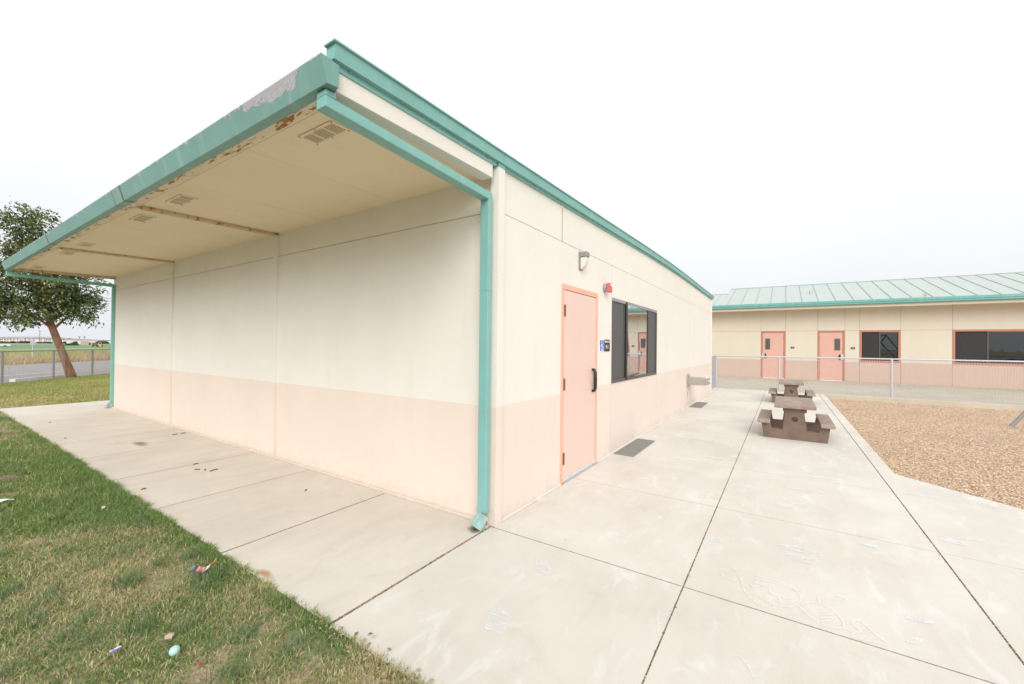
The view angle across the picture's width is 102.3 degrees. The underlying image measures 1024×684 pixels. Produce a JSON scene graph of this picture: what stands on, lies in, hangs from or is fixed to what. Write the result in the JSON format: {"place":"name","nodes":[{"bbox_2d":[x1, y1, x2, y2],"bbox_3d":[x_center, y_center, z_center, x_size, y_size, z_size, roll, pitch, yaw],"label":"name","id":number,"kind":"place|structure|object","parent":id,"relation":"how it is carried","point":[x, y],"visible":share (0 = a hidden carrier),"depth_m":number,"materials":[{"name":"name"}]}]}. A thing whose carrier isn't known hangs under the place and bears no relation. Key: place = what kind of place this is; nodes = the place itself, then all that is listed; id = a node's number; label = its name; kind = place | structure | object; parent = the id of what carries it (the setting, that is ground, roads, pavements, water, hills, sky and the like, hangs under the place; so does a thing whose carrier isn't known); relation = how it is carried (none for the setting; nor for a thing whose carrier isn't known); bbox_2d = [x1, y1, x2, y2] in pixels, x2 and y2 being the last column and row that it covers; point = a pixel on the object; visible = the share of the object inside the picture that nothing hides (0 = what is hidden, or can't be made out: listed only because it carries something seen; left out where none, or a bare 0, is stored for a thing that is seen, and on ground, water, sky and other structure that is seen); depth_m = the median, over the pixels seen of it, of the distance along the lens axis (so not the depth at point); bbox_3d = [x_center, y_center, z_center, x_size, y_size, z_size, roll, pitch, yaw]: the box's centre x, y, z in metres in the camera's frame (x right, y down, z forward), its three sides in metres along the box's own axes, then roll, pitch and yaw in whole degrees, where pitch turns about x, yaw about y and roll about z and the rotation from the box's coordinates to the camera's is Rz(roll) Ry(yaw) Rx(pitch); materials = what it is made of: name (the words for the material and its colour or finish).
{"place":"outdoors","nodes":[
{"label":"outdoors","id":0,"kind":"place"},
{"bbox_2d":[0,336,93,341],"bbox_3d":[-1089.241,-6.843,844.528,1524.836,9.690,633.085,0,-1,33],"label":"hill","id":1,"kind":"structure","parent":0,"point":[22,337],"depth_m":586.96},
{"bbox_2d":[0,373,109,408],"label":"grass","id":2,"kind":"structure","parent":0,"point":[52,385],"depth_m":11.91,"materials":[{"name":"green plant"}]},
{"bbox_2d":[0,360,109,382],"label":"road","id":3,"kind":"structure","parent":0,"point":[80,371],"depth_m":20.86,"materials":[{"name":"grey asphalt"}]},
{"bbox_2d":[9,375,64,381],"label":"kerb","id":4,"kind":"structure","parent":3,"relation":"on","point":[34,378],"depth_m":15.30,"materials":[{"name":"white paint"}]},
{"bbox_2d":[0,344,110,348],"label":"field","id":5,"kind":"structure","parent":0,"point":[48,346],"depth_m":110.70,"materials":[{"name":"green plant"}]},
{"bbox_2d":[80,341,88,344],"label":"farm shed","id":6,"kind":"structure","parent":5,"relation":"on","point":[84,342],"depth_m":164.10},
{"bbox_2d":[0,347,110,352],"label":"field","id":7,"kind":"structure","parent":0,"point":[16,349],"depth_m":73.33,"materials":[{"name":"plant"}]},
{"bbox_2d":[0,375,434,683],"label":"lawn","id":8,"kind":"structure","parent":0,"point":[220,651],"depth_m":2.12,"materials":[{"name":"plant"}]},
{"bbox_2d":[0,475,24,481],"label":"dirt mound","id":9,"kind":"object","parent":8,"relation":"on","point":[5,477],"visible":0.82,"depth_m":4.39,"materials":[{"name":"brown soil"}]},
{"bbox_2d":[0,349,110,384],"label":"chain link fence","id":10,"kind":"object","parent":8,"relation":"on","point":[52,364],"visible":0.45,"depth_m":15.64,"materials":[{"name":"metal"}]},
{"bbox_2d":[0,200,111,377],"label":"evergreen tree","id":11,"kind":"object","parent":8,"relation":"on","point":[43,294],"visible":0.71,"depth_m":15.57,"materials":[{"name":"green plant"}]},
{"bbox_2d":[109,646,121,653],"bbox_3d":[-1.869,1.453,1.946,0.018,0.008,0.045,12,-2,19],"label":"candy wrapper","id":12,"kind":"object","parent":8,"relation":"on","point":[114,649],"visible":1,"depth_m":1.94,"materials":[{"name":"plastic"}]},
{"bbox_2d":[164,632,174,639],"bbox_3d":[-1.717,1.473,2.067,0.040,0.029,0.038,1,-1,-34],"label":"stone","id":13,"kind":"object","parent":8,"relation":"on","point":[168,635],"visible":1,"depth_m":2.06,"materials":[{"name":"beige stone"}]},
{"bbox_2d":[169,645,179,655],"bbox_3d":[-1.605,1.468,1.963,0.043,0.042,0.056,1,-15,-22],"label":"toy egg","id":14,"kind":"object","parent":8,"relation":"on","point":[174,649],"visible":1,"depth_m":1.95,"materials":[{"name":"green plastic"}]},
{"bbox_2d":[187,559,215,573],"bbox_3d":[-1.976,1.432,2.629,0.144,0.073,0.070,1,5,-9],"label":"snack wrapper","id":15,"kind":"object","parent":8,"relation":"on","point":[197,568],"visible":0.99,"depth_m":2.63,"materials":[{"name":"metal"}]},
{"bbox_2d":[0,343,836,380],"bbox_3d":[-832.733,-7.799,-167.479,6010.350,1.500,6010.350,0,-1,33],"label":"ground","id":16,"kind":"structure","parent":0,"point":[100,347],"depth_m":284.12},
{"bbox_2d":[66,339,77,343],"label":"farm shed","id":17,"kind":"structure","parent":16,"relation":"on","point":[69,341],"depth_m":314.41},
{"bbox_2d":[78,340,110,343],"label":"farm shed","id":18,"kind":"structure","parent":16,"relation":"on","point":[90,341],"depth_m":317.39,"materials":[{"name":"white"}]},
{"bbox_2d":[825,394,1023,411],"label":"kerb","id":19,"kind":"structure","parent":16,"relation":"on","point":[991,406],"depth_m":12.05,"materials":[{"name":"concrete"}]},
{"bbox_2d":[0,388,1023,683],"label":"pavement","id":20,"kind":"structure","parent":0,"point":[612,542],"depth_m":2.90,"materials":[{"name":"concrete"}]},
{"bbox_2d":[2,38,713,530],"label":"portable classroom","id":21,"kind":"structure","parent":20,"relation":"on","point":[340,260],"depth_m":4.32,"materials":[{"name":"beige paint"}]},
{"bbox_2d":[563,290,596,483],"bbox_3d":[0.787,0.493,4.837,0.160,2.107,0.920,0,-1,33],"label":"door","id":22,"kind":"structure","parent":21,"relation":"in","point":[580,373],"depth_m":4.79,"materials":[{"name":"paint"}]},
{"bbox_2d":[579,251,589,270],"bbox_3d":[0.839,-0.943,4.795,0.097,0.210,0.094,0,-1,33],"label":"wall lamp","id":23,"kind":"object","parent":21,"relation":"attached to","point":[583,259],"visible":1,"depth_m":4.77,"materials":[{"name":"paint"}]},
{"bbox_2d":[599,339,603,350],"bbox_3d":[1.174,0.045,5.392,0.008,0.156,0.164,0,-1,33],"label":"accessibility sign","id":24,"kind":"object","parent":21,"relation":"attached to","point":[601,344],"visible":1,"depth_m":5.38,"materials":[{"name":"blue plastic"}]},
{"bbox_2d":[604,340,609,350],"bbox_3d":[1.278,0.047,5.552,0.007,0.156,0.214,0,-1,33],"label":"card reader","id":25,"kind":"object","parent":21,"relation":"attached to","point":[606,345],"visible":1,"depth_m":5.55,"materials":[{"name":"black plastic"}]},
{"bbox_2d":[603,283,611,292],"bbox_3d":[1.269,-0.714,5.448,0.099,0.120,0.120,0,-1,33],"label":"alarm strobe","id":26,"kind":"object","parent":21,"relation":"attached to","point":[607,287],"visible":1,"depth_m":5.42,"materials":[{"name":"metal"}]},
{"bbox_2d":[611,298,656,382],"bbox_3d":[2.027,-0.008,6.723,0.075,1.190,2.396,0,-1,33],"label":"window frame","id":27,"kind":"structure","parent":21,"relation":"in","point":[634,326],"depth_m":6.46,"materials":[{"name":"brown metal"}]},
{"bbox_2d":[687,374,710,386],"bbox_3d":[4.581,0.944,10.098,0.524,0.305,0.260,0,-1,33],"label":"drinking fountain","id":28,"kind":"object","parent":21,"relation":"attached to","point":[691,380],"visible":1,"depth_m":10.01,"materials":[{"name":"silver metal"}]},
{"bbox_2d":[158,438,932,683],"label":"dry leaves","id":29,"kind":"object","parent":20,"relation":"on","point":[382,676],"visible":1,"depth_m":1.96,"materials":[{"name":"brown plant"}]},
{"bbox_2d":[614,438,654,456],"bbox_3d":[1.818,1.540,6.056,0.270,0.011,1.115,0,-1,33],"label":"ground grate","id":30,"kind":"object","parent":20,"relation":"on","point":[634,447],"visible":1,"depth_m":6.00,"materials":[{"name":"grey metal"}]},
{"bbox_2d":[689,402,706,407],"bbox_3d":[4.784,1.606,10.554,0.270,0.011,1.120,0,-1,33],"label":"ground grate","id":31,"kind":"object","parent":20,"relation":"on","point":[698,405],"visible":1,"depth_m":10.57,"materials":[{"name":"grey metal"}]},
{"bbox_2d":[712,355,715,388],"bbox_3d":[7.058,1.071,14.494,0.065,1.190,1.972,0,-1,32],"label":"chain link fence","id":32,"kind":"object","parent":20,"relation":"on","point":[714,372],"visible":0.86,"depth_m":14.72,"materials":[{"name":"metal"}]},
{"bbox_2d":[484,419,973,640],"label":"chalk smudges","id":33,"kind":"object","parent":20,"relation":"on","point":[503,612],"visible":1,"depth_m":2.90,"materials":[{"name":"white"}]},
{"bbox_2d":[768,379,815,402],"bbox_3d":[7.722,1.366,11.411,1.030,0.566,1.380,0,-1,33],"label":"picnic table","id":34,"kind":"object","parent":20,"relation":"on","point":[791,387],"visible":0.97,"depth_m":10.98,"materials":[{"name":"brown concrete"}]},
{"bbox_2d":[757,396,835,443],"bbox_3d":[4.882,1.304,7.139,1.030,0.566,1.380,0,-1,33],"label":"picnic table","id":35,"kind":"object","parent":20,"relation":"on","point":[793,424],"visible":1,"depth_m":6.70,"materials":[{"name":"brown concrete"}]},
{"bbox_2d":[721,573,876,637],"bbox_3d":[1.649,1.513,2.411,0.822,0.002,0.359,0,-1,40],"label":"chalk drawing","id":36,"kind":"object","parent":20,"relation":"on","point":[799,601],"visible":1,"depth_m":2.43,"materials":[{"name":"white"}]},
{"bbox_2d":[0,0,1023,339],"label":"sky","id":37,"kind":"structure","parent":0,"point":[743,143],"materials":[{"name":"white"}]},
{"bbox_2d":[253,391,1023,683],"bbox_3d":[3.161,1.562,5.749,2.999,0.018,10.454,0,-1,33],"label":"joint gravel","id":38,"kind":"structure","parent":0,"point":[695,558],"depth_m":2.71,"materials":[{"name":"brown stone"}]},
{"bbox_2d":[501,392,711,522],"bbox_3d":[3.236,1.577,8.514,0.028,0.017,12.130,0,-1,33],"label":"cement fillet","id":39,"kind":"object","parent":38,"relation":"on","point":[506,517],"visible":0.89,"depth_m":4.38,"materials":[{"name":"concrete"}]},
{"bbox_2d":[712,272,1023,389],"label":"classroom block","id":40,"kind":"structure","parent":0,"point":[972,317],"depth_m":18.11,"materials":[{"name":"beige paint"}]},
{"bbox_2d":[762,333,783,378],"bbox_3d":[12.725,0.655,20.107,0.902,2.217,0.090,0,-1,33],"label":"door","id":41,"kind":"structure","parent":40,"relation":"in","point":[773,343],"depth_m":20.11,"materials":[{"name":"paint"}]},
{"bbox_2d":[819,332,842,380],"bbox_3d":[14.602,0.666,18.870,0.882,2.217,0.090,0,-1,33],"label":"door","id":42,"kind":"structure","parent":40,"relation":"in","point":[830,343],"depth_m":18.87,"materials":[{"name":"paint"}]},
{"bbox_2d":[859,330,900,362],"bbox_3d":[16.029,0.190,17.985,1.350,1.402,0.139,0,-1,33],"label":"window frame","id":43,"kind":"structure","parent":40,"relation":"in","point":[872,345],"depth_m":17.95,"materials":[{"name":"paint"}]},
{"bbox_2d":[952,329,1023,365],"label":"window frame","id":44,"kind":"structure","parent":40,"relation":"in","point":[983,344],"depth_m":16.18,"materials":[{"name":"paint"}]},
{"bbox_2d":[712,376,1023,404],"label":"walkway","id":45,"kind":"structure","parent":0,"point":[990,395],"depth_m":14.91,"materials":[{"name":"concrete"}]},
{"bbox_2d":[715,355,1023,402],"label":"chain link fence","id":46,"kind":"object","parent":45,"relation":"on","point":[891,389],"visible":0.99,"depth_m":12.70,"materials":[{"name":"metal"}]},
{"bbox_2d":[829,399,1023,509],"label":"playground bed","id":47,"kind":"object","parent":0,"point":[1001,442],"depth_m":6.74,"materials":[{"name":"brown wood"}]},
{"bbox_2d":[1009,411,1023,427],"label":"swing set","id":48,"kind":"object","parent":47,"relation":"on","point":[1017,420],"visible":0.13,"depth_m":8.39,"materials":[{"name":"metal"}]},
{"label":"verge","id":49,"kind":"structure","parent":0,"visible":0},
{"bbox_2d":[30,340,34,357],"bbox_3d":[-32.365,0.640,27.826,0.044,1.600,0.220,0,-1,33],"label":"road sign","id":50,"kind":"object","parent":49,"relation":"on","point":[32,342],"visible":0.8,"depth_m":27.81,"materials":[{"name":"metal"}]},
{"bbox_2d":[0,349,109,364],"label":"dry weeds","id":51,"kind":"object","parent":49,"relation":"on","point":[84,356],"visible":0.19,"depth_m":31.78,"materials":[{"name":"brown plant"}]}
]}

